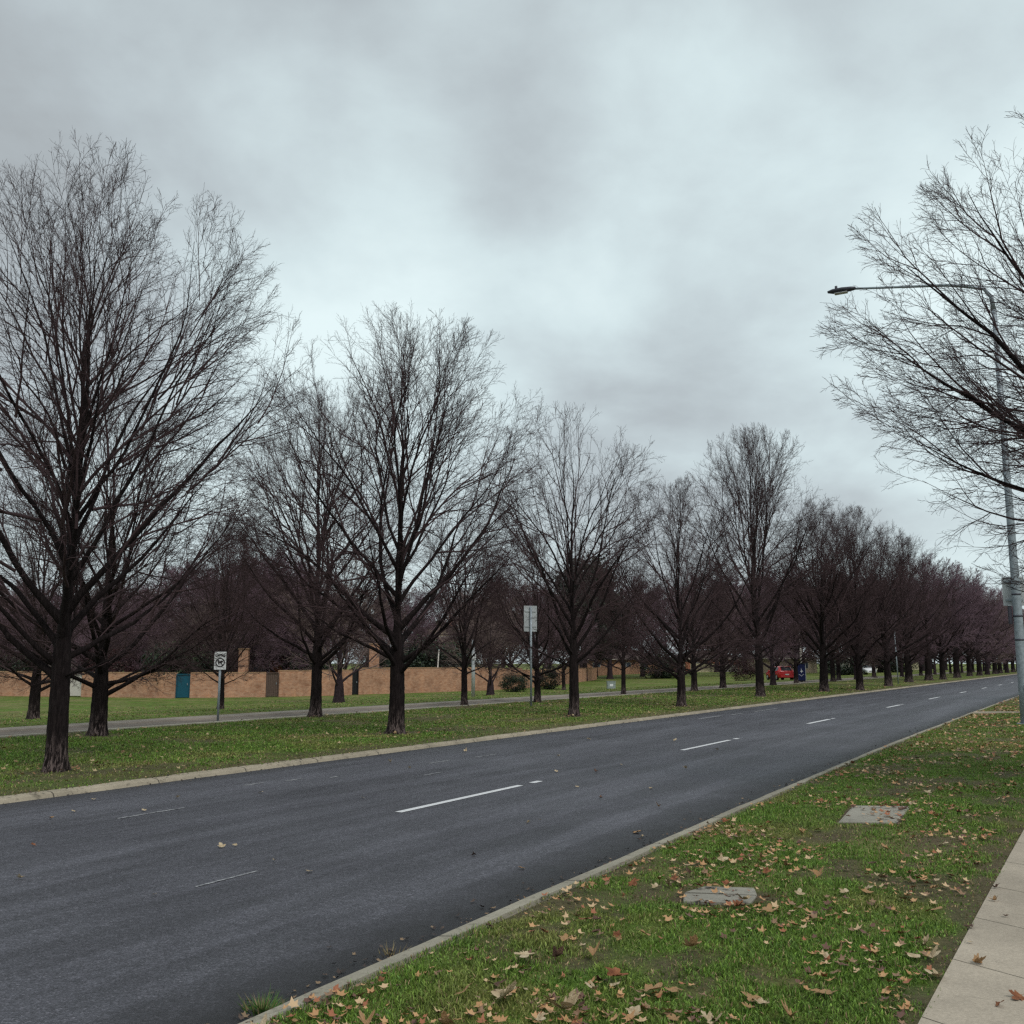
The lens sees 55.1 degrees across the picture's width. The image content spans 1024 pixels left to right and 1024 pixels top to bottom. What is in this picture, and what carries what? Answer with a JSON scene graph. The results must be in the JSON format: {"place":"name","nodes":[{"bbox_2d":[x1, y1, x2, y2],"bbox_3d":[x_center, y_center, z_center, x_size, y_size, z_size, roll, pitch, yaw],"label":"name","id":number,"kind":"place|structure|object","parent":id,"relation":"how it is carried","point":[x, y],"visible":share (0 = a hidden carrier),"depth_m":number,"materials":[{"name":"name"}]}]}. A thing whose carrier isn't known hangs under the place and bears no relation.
{"place":"outdoors","nodes":[
{"label":"outdoors","id":0,"kind":"place"},
{"bbox_2d":[0,669,1002,735],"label":"service road","id":1,"kind":"structure","parent":0,"point":[153,723],"depth_m":33.54,"materials":[{"name":"asphalt"}]},
{"bbox_2d":[0,669,1009,737],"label":"service kerb","id":2,"kind":"structure","parent":1,"relation":"on","point":[352,712],"depth_m":30.54,"materials":[{"name":"concrete"}]},
{"bbox_2d":[0,668,1015,731],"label":"service kerb","id":3,"kind":"structure","parent":1,"relation":"on","point":[27,728],"depth_m":34.59,"materials":[{"name":"concrete"}]},
{"bbox_2d":[0,665,1015,727],"bbox_3d":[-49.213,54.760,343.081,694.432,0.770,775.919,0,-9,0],"label":"reserve","id":4,"kind":"structure","parent":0,"point":[14,705],"depth_m":62.44,"materials":[{"name":"plant"}]},
{"bbox_2d":[0,671,49,696],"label":"brick wall","id":5,"kind":"structure","parent":4,"relation":"on","point":[6,690],"depth_m":72.33,"materials":[{"name":"brick"}]},
{"bbox_2d":[1,592,102,668],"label":"garden tree","id":6,"kind":"object","parent":4,"relation":"on","point":[52,601],"visible":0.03,"depth_m":78.07,"materials":[{"name":"brown plant"}]},
{"bbox_2d":[0,472,163,719],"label":"bare tree","id":7,"kind":"object","parent":4,"relation":"on","point":[33,711],"visible":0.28,"depth_m":34.65,"materials":[{"name":"brown plant"}]},
{"bbox_2d":[52,604,158,671],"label":"garden tree","id":8,"kind":"object","parent":4,"relation":"on","point":[82,641],"visible":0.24,"depth_m":75.06,"materials":[{"name":"brown plant"}]},
{"bbox_2d":[81,672,177,697],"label":"brick wall","id":9,"kind":"structure","parent":4,"relation":"on","point":[129,691],"depth_m":69.11,"materials":[{"name":"brick"}]},
{"bbox_2d":[97,588,201,671],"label":"garden tree","id":10,"kind":"object","parent":4,"relation":"on","point":[135,615],"visible":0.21,"depth_m":75.98,"materials":[{"name":"brown plant"}]},
{"bbox_2d":[138,637,202,683],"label":"shrub","id":11,"kind":"object","parent":4,"relation":"on","point":[156,657],"visible":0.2,"depth_m":69.99,"materials":[{"name":"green plant"}]},
{"bbox_2d":[168,644,218,673],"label":"shrub","id":12,"kind":"object","parent":4,"relation":"on","point":[209,664],"visible":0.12,"depth_m":72.98,"materials":[{"name":"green plant"}]},
{"bbox_2d":[147,597,247,671],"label":"garden tree","id":13,"kind":"object","parent":4,"relation":"on","point":[187,620],"visible":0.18,"depth_m":74.69,"materials":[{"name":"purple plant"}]},
{"bbox_2d":[131,633,305,689],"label":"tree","id":14,"kind":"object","parent":4,"relation":"on","point":[275,670],"depth_m":79.24,"materials":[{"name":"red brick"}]},
{"bbox_2d":[145,512,298,709],"bbox_3d":[-13.475,4.569,45.657,7.554,9.281,7.749,3,-9,-21],"label":"bare tree","id":15,"kind":"object","parent":4,"relation":"on","point":[223,672],"visible":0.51,"depth_m":45.11,"materials":[{"name":"brown plant"}]},
{"bbox_2d":[157,575,289,671],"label":"garden tree","id":16,"kind":"object","parent":4,"relation":"on","point":[187,592],"visible":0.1,"depth_m":76.75,"materials":[{"name":"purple plant"}]},
{"bbox_2d":[189,672,265,697],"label":"brick wall","id":17,"kind":"structure","parent":4,"relation":"on","point":[248,687],"depth_m":69.18,"materials":[{"name":"brick"}]},
{"bbox_2d":[175,674,190,697],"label":"garden door","id":18,"kind":"structure","parent":17,"relation":"attached to","point":[183,689],"depth_m":68.44,"materials":[{"name":"teal paint"}]},
{"bbox_2d":[265,672,278,696],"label":"timber gate","id":19,"kind":"structure","parent":17,"relation":"attached to","point":[272,684],"depth_m":70.20,"materials":[{"name":"wood"}]},
{"bbox_2d":[151,544,321,647],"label":"garden tree","id":20,"kind":"object","parent":4,"relation":"on","point":[236,583],"visible":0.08,"depth_m":84.21,"materials":[{"name":"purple plant"}]},
{"bbox_2d":[238,648,249,671],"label":"brick pillar","id":21,"kind":"structure","parent":4,"relation":"on","point":[246,651],"depth_m":74.33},
{"bbox_2d":[198,590,311,673],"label":"garden tree","id":22,"kind":"object","parent":4,"relation":"on","point":[274,665],"visible":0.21,"depth_m":75.69,"materials":[{"name":"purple plant"}]},
{"bbox_2d":[225,583,345,672],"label":"garden tree","id":23,"kind":"object","parent":4,"relation":"on","point":[288,658],"visible":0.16,"depth_m":76.35,"materials":[{"name":"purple plant"}]},
{"bbox_2d":[277,649,337,669],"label":"shrub","id":24,"kind":"object","parent":4,"relation":"on","point":[324,667],"visible":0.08,"depth_m":76.08,"materials":[{"name":"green plant"}]},
{"bbox_2d":[278,670,352,696],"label":"brick wall","id":25,"kind":"structure","parent":4,"relation":"on","point":[294,683],"depth_m":71.81,"materials":[{"name":"brick"}]},
{"bbox_2d":[262,551,415,702],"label":"bare tree","id":26,"kind":"object","parent":4,"relation":"on","point":[338,696],"visible":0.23,"depth_m":59.27,"materials":[{"name":"brown plant"}]},
{"bbox_2d":[312,604,388,669],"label":"garden tree","id":27,"kind":"object","parent":4,"relation":"on","point":[381,657],"visible":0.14,"depth_m":82.87,"materials":[{"name":"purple plant"}]},
{"bbox_2d":[330,588,408,667],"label":"garden tree","id":28,"kind":"object","parent":4,"relation":"on","point":[386,604],"visible":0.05,"depth_m":102.98,"materials":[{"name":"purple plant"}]},
{"bbox_2d":[0,682,765,726],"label":"reserve grass","id":29,"kind":"structure","parent":4,"relation":"on","point":[292,705],"depth_m":47.68,"materials":[{"name":"plant"}]},
{"bbox_2d":[363,587,440,660],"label":"garden tree","id":30,"kind":"object","parent":4,"relation":"on","point":[414,604],"visible":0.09,"depth_m":108.78,"materials":[{"name":"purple plant"}]},
{"bbox_2d":[372,605,458,666],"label":"garden tree","id":31,"kind":"object","parent":4,"relation":"on","point":[392,622],"visible":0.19,"depth_m":94.32,"materials":[{"name":"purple plant"}]},
{"bbox_2d":[357,667,484,694],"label":"brick wall","id":32,"kind":"structure","parent":4,"relation":"on","point":[424,679],"depth_m":80.86,"materials":[{"name":"brick"}]},
{"bbox_2d":[386,634,466,666],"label":"shrub","id":33,"kind":"object","parent":4,"relation":"on","point":[428,663],"visible":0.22,"depth_m":85.49,"materials":[{"name":"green plant"}]},
{"bbox_2d":[402,583,475,651],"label":"garden tree","id":34,"kind":"object","parent":4,"relation":"on","point":[434,615],"visible":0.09,"depth_m":147.38,"materials":[{"name":"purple plant"}]},
{"bbox_2d":[426,604,501,666],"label":"garden tree","id":35,"kind":"object","parent":4,"relation":"on","point":[454,631],"visible":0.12,"depth_m":95.20,"materials":[{"name":"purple plant"}]},
{"bbox_2d":[439,581,529,667],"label":"garden tree","id":36,"kind":"object","parent":4,"relation":"on","point":[488,621],"visible":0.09,"depth_m":102.79,"materials":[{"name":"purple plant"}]},
{"bbox_2d":[441,593,541,694],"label":"bare tree","id":37,"kind":"object","parent":4,"relation":"on","point":[490,687],"visible":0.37,"depth_m":70.80,"materials":[{"name":"brown plant"}]},
{"bbox_2d":[485,668,521,689],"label":"brick wall","id":38,"kind":"structure","parent":4,"relation":"on","point":[496,683],"depth_m":89.45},
{"bbox_2d":[449,577,561,667],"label":"garden tree","id":39,"kind":"object","parent":4,"relation":"on","point":[511,654],"visible":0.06,"depth_m":110.72,"materials":[{"name":"brown plant"}]},
{"bbox_2d":[498,671,529,691],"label":"shrub","id":40,"kind":"object","parent":4,"relation":"on","point":[514,680],"visible":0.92,"depth_m":82.31,"materials":[{"name":"green plant"}]},
{"bbox_2d":[532,665,561,688],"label":"shrub","id":41,"kind":"object","parent":4,"relation":"on","point":[550,685],"visible":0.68,"depth_m":90.18,"materials":[{"name":"green plant"}]},
{"bbox_2d":[512,598,599,668],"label":"garden tree","id":42,"kind":"object","parent":4,"relation":"on","point":[558,649],"visible":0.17,"depth_m":109.86,"materials":[{"name":"brown plant"}]},
{"bbox_2d":[532,601,598,689],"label":"bare tree","id":43,"kind":"object","parent":4,"relation":"on","point":[563,677],"visible":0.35,"depth_m":88.79,"materials":[{"name":"brown plant"}]},
{"bbox_2d":[558,668,596,684],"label":"brick wall","id":44,"kind":"structure","parent":4,"relation":"on","point":[592,673],"depth_m":121.63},
{"bbox_2d":[547,550,632,680],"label":"tree","id":45,"kind":"object","parent":4,"relation":"on","point":[586,606],"visible":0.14,"depth_m":122.32,"materials":[{"name":"plant"}]},
{"bbox_2d":[558,575,660,678],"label":"garden tree","id":46,"kind":"object","parent":4,"relation":"on","point":[609,673],"visible":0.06,"depth_m":133.13,"materials":[{"name":"brown plant"}]},
{"bbox_2d":[564,649,656,673],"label":"house","id":47,"kind":"structure","parent":4,"relation":"on","point":[618,664],"depth_m":171.80,"materials":[{"name":"brick"}]},
{"bbox_2d":[597,667,639,675],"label":"brick wall","id":48,"kind":"structure","parent":4,"relation":"on","point":[602,671],"depth_m":163.42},
{"bbox_2d":[629,647,687,678],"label":"shrub","id":49,"kind":"object","parent":4,"relation":"on","point":[665,674],"visible":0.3,"depth_m":134.95,"materials":[{"name":"green plant"}]},
{"bbox_2d":[631,591,707,662],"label":"garden tree","id":50,"kind":"object","parent":4,"relation":"on","point":[664,635],"visible":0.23,"depth_m":137.32,"materials":[{"name":"brown plant"}]},
{"bbox_2d":[728,658,754,680],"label":"shrub","id":51,"kind":"object","parent":4,"relation":"on","point":[750,669],"visible":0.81,"depth_m":118.13,"materials":[{"name":"green plant"}]},
{"bbox_2d":[740,646,816,672],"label":"house","id":52,"kind":"structure","parent":4,"relation":"on","point":[810,668],"depth_m":184.60,"materials":[{"name":"tile"}]},
{"bbox_2d":[766,666,793,679],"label":"parked car","id":53,"kind":"object","parent":4,"relation":"on","point":[782,673],"visible":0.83,"depth_m":102.76,"materials":[{"name":"red paint"}]},
{"bbox_2d":[811,655,870,674],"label":"shrub","id":54,"kind":"object","parent":4,"relation":"on","point":[845,670],"visible":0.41,"depth_m":146.66,"materials":[{"name":"green plant"}]},
{"bbox_2d":[0,669,1016,795],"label":"median","id":55,"kind":"object","parent":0,"point":[919,680],"visible":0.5,"depth_m":22.03,"materials":[{"name":"plant"}]},
{"bbox_2d":[0,383,301,736],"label":"bare tree","id":56,"kind":"object","parent":55,"relation":"on","point":[101,685],"visible":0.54,"depth_m":23.16,"materials":[{"name":"brown plant"}]},
{"bbox_2d":[0,127,322,772],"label":"bare tree","id":57,"kind":"object","parent":55,"relation":"on","point":[59,672],"visible":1,"depth_m":15.96,"materials":[{"name":"brown plant"}]},
{"bbox_2d":[214,652,226,720],"bbox_3d":[-8.598,5.216,28.832,0.340,2.200,0.089,1,-9,-9],"label":"traffic sign","id":58,"kind":"object","parent":55,"relation":"on","point":[223,664],"visible":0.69,"depth_m":28.89,"materials":[{"name":"metal"}]},
{"bbox_2d":[199,377,435,716],"bbox_3d":[-6.195,1.109,31.801,7.138,11.102,7.013,7,-11,-40],"label":"bare tree","id":59,"kind":"object","parent":55,"relation":"on","point":[316,657],"visible":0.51,"depth_m":31.25,"materials":[{"name":"brown plant"}]},
{"bbox_2d":[217,301,567,733],"bbox_3d":[-2.675,0.092,24.269,8.668,10.837,7.403,6,-10,-32],"label":"bare tree","id":60,"kind":"object","parent":55,"relation":"on","point":[394,654],"visible":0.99,"depth_m":23.90,"materials":[{"name":"brown plant"}]},
{"bbox_2d":[0,685,894,795],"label":"median grass","id":61,"kind":"structure","parent":55,"relation":"on","point":[12,756],"depth_m":23.88,"materials":[{"name":"plant"}]},
{"bbox_2d":[390,495,539,705],"bbox_3d":[-2.027,3.511,39.521,6.168,8.658,6.821,2,-9,-10],"label":"bare tree","id":62,"kind":"object","parent":55,"relation":"on","point":[465,662],"visible":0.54,"depth_m":39.22,"materials":[{"name":"brown plant"}]},
{"bbox_2d":[1,679,931,781],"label":"leaf litter","id":63,"kind":"object","parent":55,"relation":"on","point":[185,731],"visible":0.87,"depth_m":25.29,"materials":[{"name":"brown plant"}]},
{"bbox_2d":[524,606,536,705],"bbox_3d":[0.747,5.774,38.786,0.540,4.130,0.116,2,-9,-14],"label":"traffic sign","id":64,"kind":"object","parent":55,"relation":"on","point":[530,624],"visible":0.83,"depth_m":39.01,"materials":[{"name":"metal"}]},
{"bbox_2d":[453,532,617,701],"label":"bare tree","id":65,"kind":"object","parent":55,"relation":"on","point":[537,675],"visible":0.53,"depth_m":42.34,"materials":[{"name":"brown plant"}]},
{"bbox_2d":[460,401,687,716],"bbox_3d":[2.003,1.454,32.075,7.304,10.536,6.605,-5,-10,28],"label":"bare tree","id":66,"kind":"object","parent":55,"relation":"on","point":[575,661],"visible":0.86,"depth_m":31.99,"materials":[{"name":"brown plant"}]},
{"bbox_2d":[562,533,680,693],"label":"bare tree","id":67,"kind":"object","parent":55,"relation":"on","point":[623,678],"visible":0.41,"depth_m":52.83,"materials":[{"name":"brown plant"}]},
{"bbox_2d":[573,477,796,705],"bbox_3d":[6.591,3.149,38.928,9.054,9.211,8.370,3,-9,-17],"label":"bare tree","id":68,"kind":"object","parent":55,"relation":"on","point":[681,659],"visible":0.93,"depth_m":38.72,"materials":[{"name":"brown plant"}]},
{"bbox_2d":[633,551,763,690],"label":"bare tree","id":69,"kind":"object","parent":55,"relation":"on","point":[694,685],"visible":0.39,"depth_m":59.55,"materials":[{"name":"brown plant"}]},
{"bbox_2d":[666,562,789,687],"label":"bare tree","id":70,"kind":"object","parent":55,"relation":"on","point":[723,680],"visible":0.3,"depth_m":66.48,"materials":[{"name":"brown plant"}]},
{"bbox_2d":[663,422,851,696],"bbox_3d":[12.751,2.384,50.978,9.643,14.437,9.400,-7,-11,40],"label":"bare tree","id":71,"kind":"object","parent":55,"relation":"on","point":[760,502],"visible":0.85,"depth_m":50.42,"materials":[{"name":"brown plant"}]},
{"bbox_2d":[705,560,828,684],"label":"bare tree","id":72,"kind":"object","parent":55,"relation":"on","point":[772,667],"visible":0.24,"depth_m":73.03,"materials":[{"name":"brown plant"}]},
{"bbox_2d":[747,587,838,682],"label":"bare tree","id":73,"kind":"object","parent":55,"relation":"on","point":[795,665],"visible":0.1,"depth_m":81.61,"materials":[{"name":"brown plant"}]},
{"bbox_2d":[738,498,898,691],"bbox_3d":[18.346,4.902,58.790,9.154,11.815,9.418,-5,-10,30],"label":"bare tree","id":74,"kind":"object","parent":55,"relation":"on","point":[822,648],"visible":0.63,"depth_m":58.10,"materials":[{"name":"brown plant"}]},
{"bbox_2d":[785,559,873,681],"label":"bare tree","id":75,"kind":"object","parent":55,"relation":"on","point":[832,672],"visible":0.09,"depth_m":89.00,"materials":[{"name":"brown plant"}]},
{"bbox_2d":[809,581,899,679],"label":"bare tree","id":76,"kind":"object","parent":55,"relation":"on","point":[861,644],"visible":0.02,"depth_m":98.27,"materials":[{"name":"brown plant"}]},
{"bbox_2d":[790,505,919,689],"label":"bare tree","id":77,"kind":"object","parent":55,"relation":"on","point":[859,672],"visible":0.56,"depth_m":62.15,"materials":[{"name":"brown plant"}]},
{"bbox_2d":[813,525,957,685],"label":"bare tree","id":78,"kind":"object","parent":55,"relation":"on","point":[887,675],"visible":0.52,"depth_m":71.89,"materials":[{"name":"brown plant"}]},
{"bbox_2d":[849,536,963,681],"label":"bare tree","id":79,"kind":"object","parent":55,"relation":"on","point":[908,668],"visible":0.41,"depth_m":85.61,"materials":[{"name":"brown plant"}]},
{"bbox_2d":[867,553,983,680],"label":"bare tree","id":80,"kind":"object","parent":55,"relation":"on","point":[928,669],"visible":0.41,"depth_m":93.95,"materials":[{"name":"brown plant"}]},
{"bbox_2d":[901,561,989,679],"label":"bare tree","id":81,"kind":"object","parent":55,"relation":"on","point":[941,662],"visible":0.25,"depth_m":100.04,"materials":[{"name":"brown plant"}]},
{"bbox_2d":[907,563,1003,677],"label":"bare tree","id":82,"kind":"object","parent":55,"relation":"on","point":[956,670],"visible":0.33,"depth_m":111.38,"materials":[{"name":"brown plant"}]},
{"bbox_2d":[930,575,1012,675],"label":"bare tree","id":83,"kind":"object","parent":55,"relation":"on","point":[969,657],"visible":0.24,"depth_m":122.92,"materials":[{"name":"brown plant"}]},
{"bbox_2d":[944,583,1014,675],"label":"bare tree","id":84,"kind":"object","parent":55,"relation":"on","point":[979,668],"visible":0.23,"depth_m":130.39,"materials":[{"name":"brown plant"}]},
{"bbox_2d":[949,591,1015,674],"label":"bare tree","id":85,"kind":"object","parent":55,"relation":"on","point":[987,670],"visible":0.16,"depth_m":139.99,"materials":[{"name":"brown plant"}]},
{"bbox_2d":[960,587,1023,673],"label":"bare tree","id":86,"kind":"object","parent":55,"relation":"on","point":[994,669],"visible":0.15,"depth_m":148.48,"materials":[{"name":"brown plant"}]},
{"bbox_2d":[0,674,1018,1023],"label":"road","id":87,"kind":"structure","parent":0,"point":[106,916],"depth_m":9.90,"materials":[{"name":"asphalt"}]},
{"bbox_2d":[234,985,286,1015],"bbox_3d":[-1.315,2.553,5.128,0.330,0.109,0.271,7,-11,-38],"label":"grass tuft","id":88,"kind":"object","parent":87,"relation":"on","point":[263,1006],"visible":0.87,"depth_m":5.14,"materials":[{"name":"plant"}]},
{"bbox_2d":[396,785,522,811],"bbox_3d":[-0.630,3.854,13.267,0.106,0.001,3.051,-5,-10,29],"label":"lane marking","id":89,"kind":"object","parent":87,"relation":"on","point":[414,808],"visible":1,"depth_m":13.05,"materials":[{"name":"paint"}]},
{"bbox_2d":[0,674,1014,803],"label":"kerb","id":90,"kind":"structure","parent":87,"relation":"on","point":[93,788],"depth_m":18.02,"materials":[{"name":"concrete"}]},
{"bbox_2d":[2,689,1013,1023],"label":"gutter litter","id":91,"kind":"object","parent":87,"relation":"on","point":[338,971],"visible":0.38,"depth_m":7.47,"materials":[{"name":"brown plant"}]},
{"bbox_2d":[239,695,1018,1023],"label":"kerb","id":92,"kind":"structure","parent":87,"relation":"on","point":[399,957],"depth_m":6.80,"materials":[{"name":"concrete"}]},
{"bbox_2d":[0,0,1023,663],"label":"sky","id":93,"kind":"structure","parent":0,"point":[651,204],"materials":[{"name":"grey"}]},
{"bbox_2d":[257,697,1023,1023],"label":"verge","id":94,"kind":"structure","parent":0,"point":[955,917],"depth_m":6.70,"materials":[{"name":"plant"}]},
{"bbox_2d":[491,980,516,998],"bbox_3d":[-0.046,2.361,4.836,0.174,0.057,0.178,5,-37,-36],"label":"fallen leaf","id":95,"kind":"object","parent":94,"relation":"on","point":[500,993],"visible":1,"depth_m":4.81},
{"bbox_2d":[543,988,580,1008],"bbox_3d":[0.229,2.315,4.644,0.170,0.092,0.110,7,-11,-39],"label":"fallen leaf","id":96,"kind":"object","parent":94,"relation":"on","point":[569,1002],"visible":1,"depth_m":4.66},
{"bbox_2d":[243,696,1023,1023],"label":"leaf litter","id":97,"kind":"object","parent":94,"relation":"on","point":[577,1012],"visible":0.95,"depth_m":6.73,"materials":[{"name":"brown plant"}]},
{"bbox_2d":[683,886,756,904],"bbox_3d":[1.502,2.804,7.080,0.540,0.106,0.489,-1,-9,8],"label":"pit lid","id":98,"kind":"object","parent":94,"relation":"on","point":[704,893],"visible":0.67,"depth_m":7.02,"materials":[{"name":"concrete"}]},
{"bbox_2d":[839,806,909,823],"bbox_3d":[3.994,3.376,10.832,0.600,0.114,1.582,-5,-10,28],"label":"pit lid","id":99,"kind":"object","parent":94,"relation":"on","point":[856,815],"visible":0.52,"depth_m":10.65,"materials":[{"name":"concrete"}]},
{"bbox_2d":[811,108,1023,596],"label":"bare tree","id":100,"kind":"object","parent":94,"relation":"on","point":[1015,356],"visible":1,"depth_m":13.39,"materials":[{"name":"brown plant"}]},
{"bbox_2d":[827,284,1023,723],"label":"street lamp","id":101,"kind":"object","parent":94,"relation":"on","point":[1018,621],"visible":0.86,"depth_m":27.35,"materials":[{"name":"metal"}]},
{"bbox_2d":[1001,577,1023,605],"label":"road sign","id":102,"kind":"object","parent":101,"relation":"attached to","point":[1007,596],"visible":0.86,"depth_m":27.49,"materials":[{"name":"metal"}]},
{"bbox_2d":[918,830,1023,1023],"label":"footpath","id":103,"kind":"structure","parent":94,"relation":"on","point":[971,992],"depth_m":5.36,"materials":[{"name":"concrete"}]},
{"bbox_2d":[801,580,878,679],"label":"bare tree","id":104,"kind":"object","parent":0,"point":[838,673],"visible":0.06,"depth_m":99.52,"materials":[{"name":"brown plant"}]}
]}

